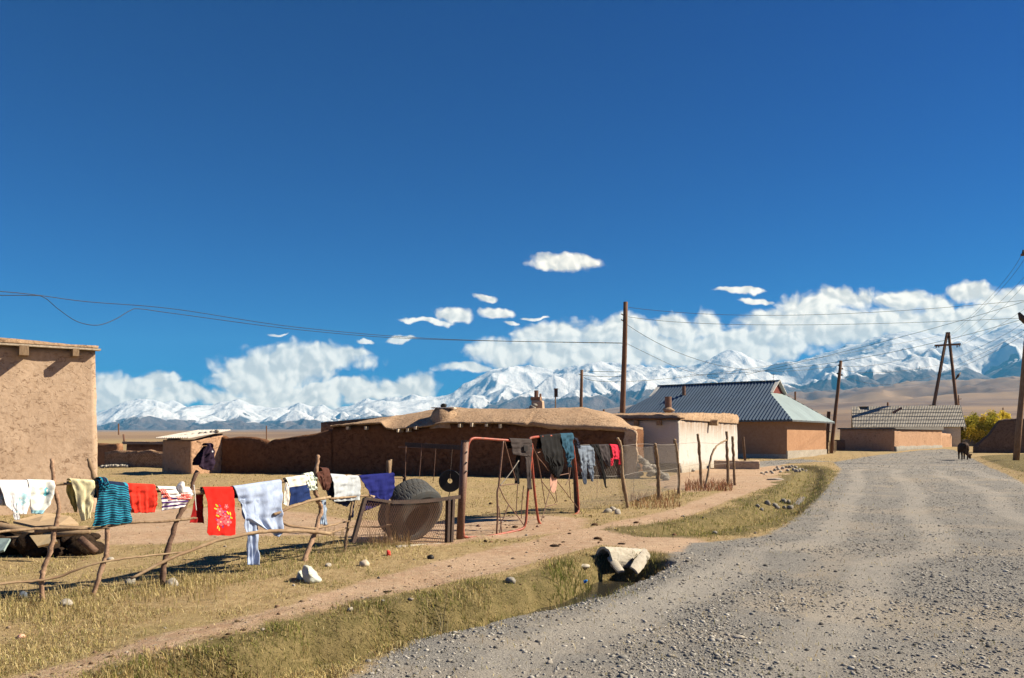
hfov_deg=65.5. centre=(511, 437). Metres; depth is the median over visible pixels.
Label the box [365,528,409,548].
dry stalks
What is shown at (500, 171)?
sky
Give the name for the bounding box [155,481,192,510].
striped shirt
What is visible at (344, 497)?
fence rail
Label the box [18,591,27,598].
stone
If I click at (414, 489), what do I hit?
truck tyre
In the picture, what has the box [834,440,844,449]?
adobe wall
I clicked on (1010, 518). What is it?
road
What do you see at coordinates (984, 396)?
ground
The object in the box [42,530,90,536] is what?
log
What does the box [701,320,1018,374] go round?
power line
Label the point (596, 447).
black tights
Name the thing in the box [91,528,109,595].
fence post
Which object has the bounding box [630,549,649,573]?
pipe shard
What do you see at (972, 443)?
brick wall
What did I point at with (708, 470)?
fence stick
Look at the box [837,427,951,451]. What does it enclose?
adobe yard wall
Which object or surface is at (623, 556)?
culvert
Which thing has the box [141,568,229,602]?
dry stalks
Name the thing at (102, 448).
adobe wall
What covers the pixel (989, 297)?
power line
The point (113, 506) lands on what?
striped shirt
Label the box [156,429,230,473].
corrugated shed
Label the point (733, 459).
fence post
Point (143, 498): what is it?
red shirt
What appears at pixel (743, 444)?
thin pole
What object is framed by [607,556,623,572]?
pipe shard
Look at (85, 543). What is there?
log
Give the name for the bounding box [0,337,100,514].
adobe house
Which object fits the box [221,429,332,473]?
adobe wall
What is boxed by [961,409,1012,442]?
bush
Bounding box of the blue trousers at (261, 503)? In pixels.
[230,479,283,564]
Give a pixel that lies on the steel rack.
(426, 445)
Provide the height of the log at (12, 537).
0.107 m
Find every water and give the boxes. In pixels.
[414,580,634,639]
[793,497,805,504]
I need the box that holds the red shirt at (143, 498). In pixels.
[127,483,157,512]
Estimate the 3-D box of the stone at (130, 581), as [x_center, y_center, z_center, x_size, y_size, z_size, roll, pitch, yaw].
[-4.110,1.560,8.563,0.098,0.096,0.145,0,0,0]
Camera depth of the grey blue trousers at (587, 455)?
17.08 m
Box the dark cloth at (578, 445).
[574,437,580,448]
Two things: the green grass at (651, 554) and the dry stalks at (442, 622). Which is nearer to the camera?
the dry stalks at (442, 622)
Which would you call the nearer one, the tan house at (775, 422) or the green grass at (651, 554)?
the green grass at (651, 554)
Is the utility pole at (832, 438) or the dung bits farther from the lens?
the utility pole at (832, 438)
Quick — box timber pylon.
[929,332,963,441]
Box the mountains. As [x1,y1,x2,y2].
[96,323,1023,429]
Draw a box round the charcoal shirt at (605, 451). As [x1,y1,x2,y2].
[599,444,610,466]
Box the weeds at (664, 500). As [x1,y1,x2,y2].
[629,489,681,508]
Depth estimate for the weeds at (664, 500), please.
19.31 m
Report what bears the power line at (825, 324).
attached to the street pole at (1018, 433)
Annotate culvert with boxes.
[595,546,647,567]
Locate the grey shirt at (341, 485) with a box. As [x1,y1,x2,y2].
[320,474,360,524]
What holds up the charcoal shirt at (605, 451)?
hanging from the fence wire
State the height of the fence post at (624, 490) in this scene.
1.724 m
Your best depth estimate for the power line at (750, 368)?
69.53 m
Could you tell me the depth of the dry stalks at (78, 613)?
7.27 m
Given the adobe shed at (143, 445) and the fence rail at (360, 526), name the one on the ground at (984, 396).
the adobe shed at (143, 445)
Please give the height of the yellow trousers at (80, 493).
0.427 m
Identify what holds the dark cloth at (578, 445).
hanging from the gate leaf at (553, 483)
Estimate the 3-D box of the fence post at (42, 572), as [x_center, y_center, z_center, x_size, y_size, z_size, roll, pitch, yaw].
[-4.492,0.956,7.741,0.197,1.503,0.061,0,0,-31]
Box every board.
[0,538,10,552]
[13,512,78,527]
[30,534,57,547]
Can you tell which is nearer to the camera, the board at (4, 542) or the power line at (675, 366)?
the board at (4, 542)
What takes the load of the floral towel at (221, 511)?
hanging from the fence rail at (199, 492)
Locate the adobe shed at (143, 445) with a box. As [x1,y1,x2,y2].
[122,441,162,451]
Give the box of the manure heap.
[0,521,104,556]
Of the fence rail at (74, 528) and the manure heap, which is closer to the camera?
the fence rail at (74, 528)
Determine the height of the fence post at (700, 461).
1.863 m
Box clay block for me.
[714,460,759,468]
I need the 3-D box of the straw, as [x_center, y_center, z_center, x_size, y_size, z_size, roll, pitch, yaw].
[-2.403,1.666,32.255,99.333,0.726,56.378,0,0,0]
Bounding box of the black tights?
[590,444,606,487]
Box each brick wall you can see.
[104,449,162,467]
[962,439,978,445]
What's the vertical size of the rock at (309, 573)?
0.221 m
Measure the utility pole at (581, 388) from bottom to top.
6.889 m
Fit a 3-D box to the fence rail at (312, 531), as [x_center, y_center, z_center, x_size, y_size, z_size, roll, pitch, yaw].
[-3.086,1.271,9.314,0.190,0.357,2.901,0,0,30]
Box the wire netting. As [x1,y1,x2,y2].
[578,444,678,507]
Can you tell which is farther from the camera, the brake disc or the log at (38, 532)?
the brake disc
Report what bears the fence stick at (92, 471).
attached to the fence rail at (60, 483)
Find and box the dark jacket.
[192,443,214,470]
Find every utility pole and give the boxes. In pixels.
[579,370,582,406]
[620,302,627,412]
[826,360,842,452]
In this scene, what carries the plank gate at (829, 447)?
on the ground at (984, 396)
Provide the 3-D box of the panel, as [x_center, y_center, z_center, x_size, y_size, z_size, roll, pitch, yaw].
[-1.511,1.269,11.684,0.065,0.880,2.070,0,0,42]
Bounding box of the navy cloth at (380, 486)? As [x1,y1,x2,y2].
[358,473,394,510]
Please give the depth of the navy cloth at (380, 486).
11.72 m
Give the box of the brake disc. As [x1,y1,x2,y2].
[439,453,458,495]
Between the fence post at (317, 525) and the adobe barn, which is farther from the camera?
the adobe barn
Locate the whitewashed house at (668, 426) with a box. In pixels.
[612,397,738,472]
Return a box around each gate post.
[456,440,468,538]
[572,443,581,512]
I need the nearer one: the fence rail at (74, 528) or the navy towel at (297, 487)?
the fence rail at (74, 528)
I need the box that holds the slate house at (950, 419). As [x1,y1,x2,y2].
[851,405,965,446]
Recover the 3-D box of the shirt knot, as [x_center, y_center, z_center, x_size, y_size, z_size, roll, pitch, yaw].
[-4.101,0.451,7.954,0.182,0.116,0.079,0,0,36]
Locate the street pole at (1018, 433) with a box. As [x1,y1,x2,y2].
[1013,250,1023,459]
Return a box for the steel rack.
[402,442,460,480]
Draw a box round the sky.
[0,0,1023,411]
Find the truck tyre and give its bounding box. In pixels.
[378,478,442,540]
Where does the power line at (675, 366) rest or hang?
attached to the utility pole at (623, 365)
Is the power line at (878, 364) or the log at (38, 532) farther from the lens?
the power line at (878, 364)
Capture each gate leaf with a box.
[464,437,532,537]
[528,435,579,523]
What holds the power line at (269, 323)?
attached to the utility pole at (623, 365)
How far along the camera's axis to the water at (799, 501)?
22.92 m
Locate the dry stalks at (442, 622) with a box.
[417,600,460,638]
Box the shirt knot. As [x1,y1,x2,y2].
[96,477,109,488]
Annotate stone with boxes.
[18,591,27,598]
[59,598,72,606]
[125,578,135,584]
[165,578,178,586]
[359,560,369,566]
[505,577,515,583]
[603,508,611,512]
[733,634,744,638]
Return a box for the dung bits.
[323,483,676,544]
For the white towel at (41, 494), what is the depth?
7.65 m
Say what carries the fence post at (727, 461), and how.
on the ground at (984, 396)
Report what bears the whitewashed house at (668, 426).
on the ground at (984, 396)
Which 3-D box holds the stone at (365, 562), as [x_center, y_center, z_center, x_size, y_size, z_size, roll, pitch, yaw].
[-1.832,1.571,9.899,0.114,0.100,0.114,0,0,44]
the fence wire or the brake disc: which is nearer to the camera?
the brake disc
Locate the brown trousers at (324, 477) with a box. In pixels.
[317,467,331,490]
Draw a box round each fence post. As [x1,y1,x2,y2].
[38,458,60,601]
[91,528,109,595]
[160,470,199,586]
[302,455,322,560]
[343,501,353,550]
[385,460,392,541]
[616,437,628,507]
[654,443,660,499]
[673,439,680,494]
[696,434,702,487]
[725,431,729,485]
[731,436,735,484]
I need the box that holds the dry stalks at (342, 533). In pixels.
[314,525,344,545]
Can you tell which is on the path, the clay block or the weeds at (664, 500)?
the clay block
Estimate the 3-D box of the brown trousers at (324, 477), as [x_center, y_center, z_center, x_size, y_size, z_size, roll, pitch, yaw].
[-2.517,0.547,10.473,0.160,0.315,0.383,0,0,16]
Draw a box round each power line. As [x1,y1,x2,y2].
[0,291,612,342]
[0,295,623,343]
[585,336,936,381]
[628,300,1023,315]
[628,325,837,370]
[628,344,724,378]
[631,317,1015,324]
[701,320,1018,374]
[746,302,1021,374]
[845,347,937,366]
[948,256,1020,335]
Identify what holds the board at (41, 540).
on the manure heap
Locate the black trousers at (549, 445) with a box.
[536,433,563,477]
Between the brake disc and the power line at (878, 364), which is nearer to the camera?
the brake disc
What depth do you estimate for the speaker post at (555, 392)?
39.92 m
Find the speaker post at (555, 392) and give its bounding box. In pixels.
[554,388,557,407]
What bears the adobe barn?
on the ground at (984, 396)
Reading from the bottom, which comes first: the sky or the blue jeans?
the blue jeans
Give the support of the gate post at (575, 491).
on the ground at (984, 396)
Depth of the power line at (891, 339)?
55.71 m
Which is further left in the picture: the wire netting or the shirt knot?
the shirt knot
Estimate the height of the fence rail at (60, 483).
0.179 m
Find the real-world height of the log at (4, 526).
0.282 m
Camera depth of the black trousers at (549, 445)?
15.32 m
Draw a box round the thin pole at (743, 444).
[742,437,745,460]
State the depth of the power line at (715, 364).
55.37 m
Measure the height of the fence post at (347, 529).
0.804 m
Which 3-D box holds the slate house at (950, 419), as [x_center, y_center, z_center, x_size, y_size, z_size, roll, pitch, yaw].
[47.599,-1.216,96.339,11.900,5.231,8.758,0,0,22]
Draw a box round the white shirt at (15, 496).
[0,480,29,519]
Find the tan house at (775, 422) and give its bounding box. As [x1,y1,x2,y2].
[618,374,834,458]
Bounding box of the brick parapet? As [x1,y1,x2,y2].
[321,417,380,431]
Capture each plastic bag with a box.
[296,570,302,579]
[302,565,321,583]
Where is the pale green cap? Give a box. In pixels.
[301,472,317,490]
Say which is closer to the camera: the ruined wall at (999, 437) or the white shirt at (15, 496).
the white shirt at (15, 496)
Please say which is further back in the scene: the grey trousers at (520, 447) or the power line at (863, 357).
the power line at (863, 357)
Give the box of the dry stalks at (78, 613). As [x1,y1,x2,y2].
[0,579,107,624]
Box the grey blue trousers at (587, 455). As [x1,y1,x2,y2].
[576,445,594,483]
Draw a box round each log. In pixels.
[0,522,41,534]
[6,536,18,538]
[34,525,88,534]
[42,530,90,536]
[77,536,98,553]
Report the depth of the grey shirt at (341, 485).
11.00 m
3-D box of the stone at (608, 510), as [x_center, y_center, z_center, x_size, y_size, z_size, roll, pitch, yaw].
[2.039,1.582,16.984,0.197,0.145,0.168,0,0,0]
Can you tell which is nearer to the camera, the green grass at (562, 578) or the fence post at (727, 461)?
the green grass at (562, 578)
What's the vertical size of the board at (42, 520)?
0.158 m
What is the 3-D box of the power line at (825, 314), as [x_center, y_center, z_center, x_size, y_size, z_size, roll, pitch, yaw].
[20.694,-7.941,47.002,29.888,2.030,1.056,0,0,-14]
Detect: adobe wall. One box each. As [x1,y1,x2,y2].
[97,443,122,466]
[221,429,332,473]
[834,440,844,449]
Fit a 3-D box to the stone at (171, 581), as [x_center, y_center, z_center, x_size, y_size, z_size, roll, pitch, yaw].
[-3.600,1.546,8.427,0.128,0.119,0.128,0,0,44]
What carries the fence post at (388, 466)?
on the ground at (984, 396)
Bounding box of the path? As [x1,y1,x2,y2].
[17,464,820,677]
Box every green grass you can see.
[53,455,1022,677]
[548,555,593,605]
[641,550,660,577]
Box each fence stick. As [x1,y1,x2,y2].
[87,458,105,528]
[704,439,726,487]
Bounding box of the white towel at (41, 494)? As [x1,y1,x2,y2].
[25,479,54,513]
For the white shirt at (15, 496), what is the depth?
7.45 m
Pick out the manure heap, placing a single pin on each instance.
(24, 544)
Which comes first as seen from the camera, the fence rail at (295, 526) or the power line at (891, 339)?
the fence rail at (295, 526)
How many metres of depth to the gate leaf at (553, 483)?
15.38 m
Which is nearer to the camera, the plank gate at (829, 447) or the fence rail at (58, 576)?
the fence rail at (58, 576)
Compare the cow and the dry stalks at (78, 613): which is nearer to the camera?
the dry stalks at (78, 613)
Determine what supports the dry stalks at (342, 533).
on the path
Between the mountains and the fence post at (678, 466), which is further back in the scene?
the mountains
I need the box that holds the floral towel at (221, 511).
[190,487,235,535]
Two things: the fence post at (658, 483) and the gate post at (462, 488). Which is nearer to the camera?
the gate post at (462, 488)
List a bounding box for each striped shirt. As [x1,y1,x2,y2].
[92,479,131,525]
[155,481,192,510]
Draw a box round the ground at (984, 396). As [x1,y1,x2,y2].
[0,376,1023,677]
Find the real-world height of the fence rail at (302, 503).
0.169 m
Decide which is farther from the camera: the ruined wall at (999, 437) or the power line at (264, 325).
the ruined wall at (999, 437)
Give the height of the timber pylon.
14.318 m
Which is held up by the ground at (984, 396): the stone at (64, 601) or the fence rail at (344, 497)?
the stone at (64, 601)
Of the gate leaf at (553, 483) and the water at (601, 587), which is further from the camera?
the gate leaf at (553, 483)
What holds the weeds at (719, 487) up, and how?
on the path
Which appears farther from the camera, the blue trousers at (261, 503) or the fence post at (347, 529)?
the fence post at (347, 529)
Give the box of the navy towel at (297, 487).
[283,475,310,505]
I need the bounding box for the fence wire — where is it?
[580,463,726,476]
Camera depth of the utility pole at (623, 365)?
43.08 m
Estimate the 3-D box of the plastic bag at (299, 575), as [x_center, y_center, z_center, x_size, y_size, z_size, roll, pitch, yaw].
[-2.349,1.550,8.849,0.099,0.147,0.123,0,0,0]
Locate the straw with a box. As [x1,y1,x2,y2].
[0,469,838,677]
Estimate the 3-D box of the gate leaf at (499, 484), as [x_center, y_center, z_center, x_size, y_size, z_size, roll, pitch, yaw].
[-0.216,0.825,13.343,0.044,1.664,1.693,0,0,43]
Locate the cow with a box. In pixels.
[957,442,971,459]
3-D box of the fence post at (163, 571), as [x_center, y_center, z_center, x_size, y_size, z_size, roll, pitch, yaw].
[-3.584,1.031,8.586,0.073,1.349,0.482,0,0,32]
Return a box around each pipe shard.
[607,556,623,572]
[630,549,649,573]
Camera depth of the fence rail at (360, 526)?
11.24 m
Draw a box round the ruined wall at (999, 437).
[973,419,1023,452]
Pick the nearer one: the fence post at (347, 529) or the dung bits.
the fence post at (347, 529)
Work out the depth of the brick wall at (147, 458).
41.88 m
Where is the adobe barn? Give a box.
[330,390,643,478]
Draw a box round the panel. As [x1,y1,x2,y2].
[350,495,460,547]
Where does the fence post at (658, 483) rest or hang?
on the ground at (984, 396)
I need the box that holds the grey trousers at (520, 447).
[505,438,532,489]
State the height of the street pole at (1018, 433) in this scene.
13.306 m
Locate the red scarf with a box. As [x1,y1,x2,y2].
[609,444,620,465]
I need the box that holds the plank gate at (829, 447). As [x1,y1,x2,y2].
[828,441,835,453]
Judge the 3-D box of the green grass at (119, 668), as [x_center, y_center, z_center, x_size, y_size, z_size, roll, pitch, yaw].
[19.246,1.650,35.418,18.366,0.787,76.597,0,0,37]
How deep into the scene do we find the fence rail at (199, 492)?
8.82 m
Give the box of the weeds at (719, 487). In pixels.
[684,477,732,491]
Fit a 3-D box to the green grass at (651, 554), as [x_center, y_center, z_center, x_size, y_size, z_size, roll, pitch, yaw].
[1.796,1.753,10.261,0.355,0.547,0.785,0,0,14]
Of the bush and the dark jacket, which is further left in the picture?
the dark jacket
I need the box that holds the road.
[349,449,1023,677]
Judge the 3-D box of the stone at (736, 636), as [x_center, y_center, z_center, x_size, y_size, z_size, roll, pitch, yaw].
[1.815,1.599,6.371,0.095,0.031,0.076,0,0,0]
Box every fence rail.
[0,517,196,532]
[0,551,182,584]
[56,482,201,491]
[130,529,331,579]
[193,474,359,494]
[273,496,330,515]
[283,520,350,528]
[329,495,374,499]
[332,523,391,532]
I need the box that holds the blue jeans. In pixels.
[560,433,573,466]
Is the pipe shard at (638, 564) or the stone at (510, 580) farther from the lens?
the pipe shard at (638, 564)
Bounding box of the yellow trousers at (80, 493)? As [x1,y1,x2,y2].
[66,478,94,520]

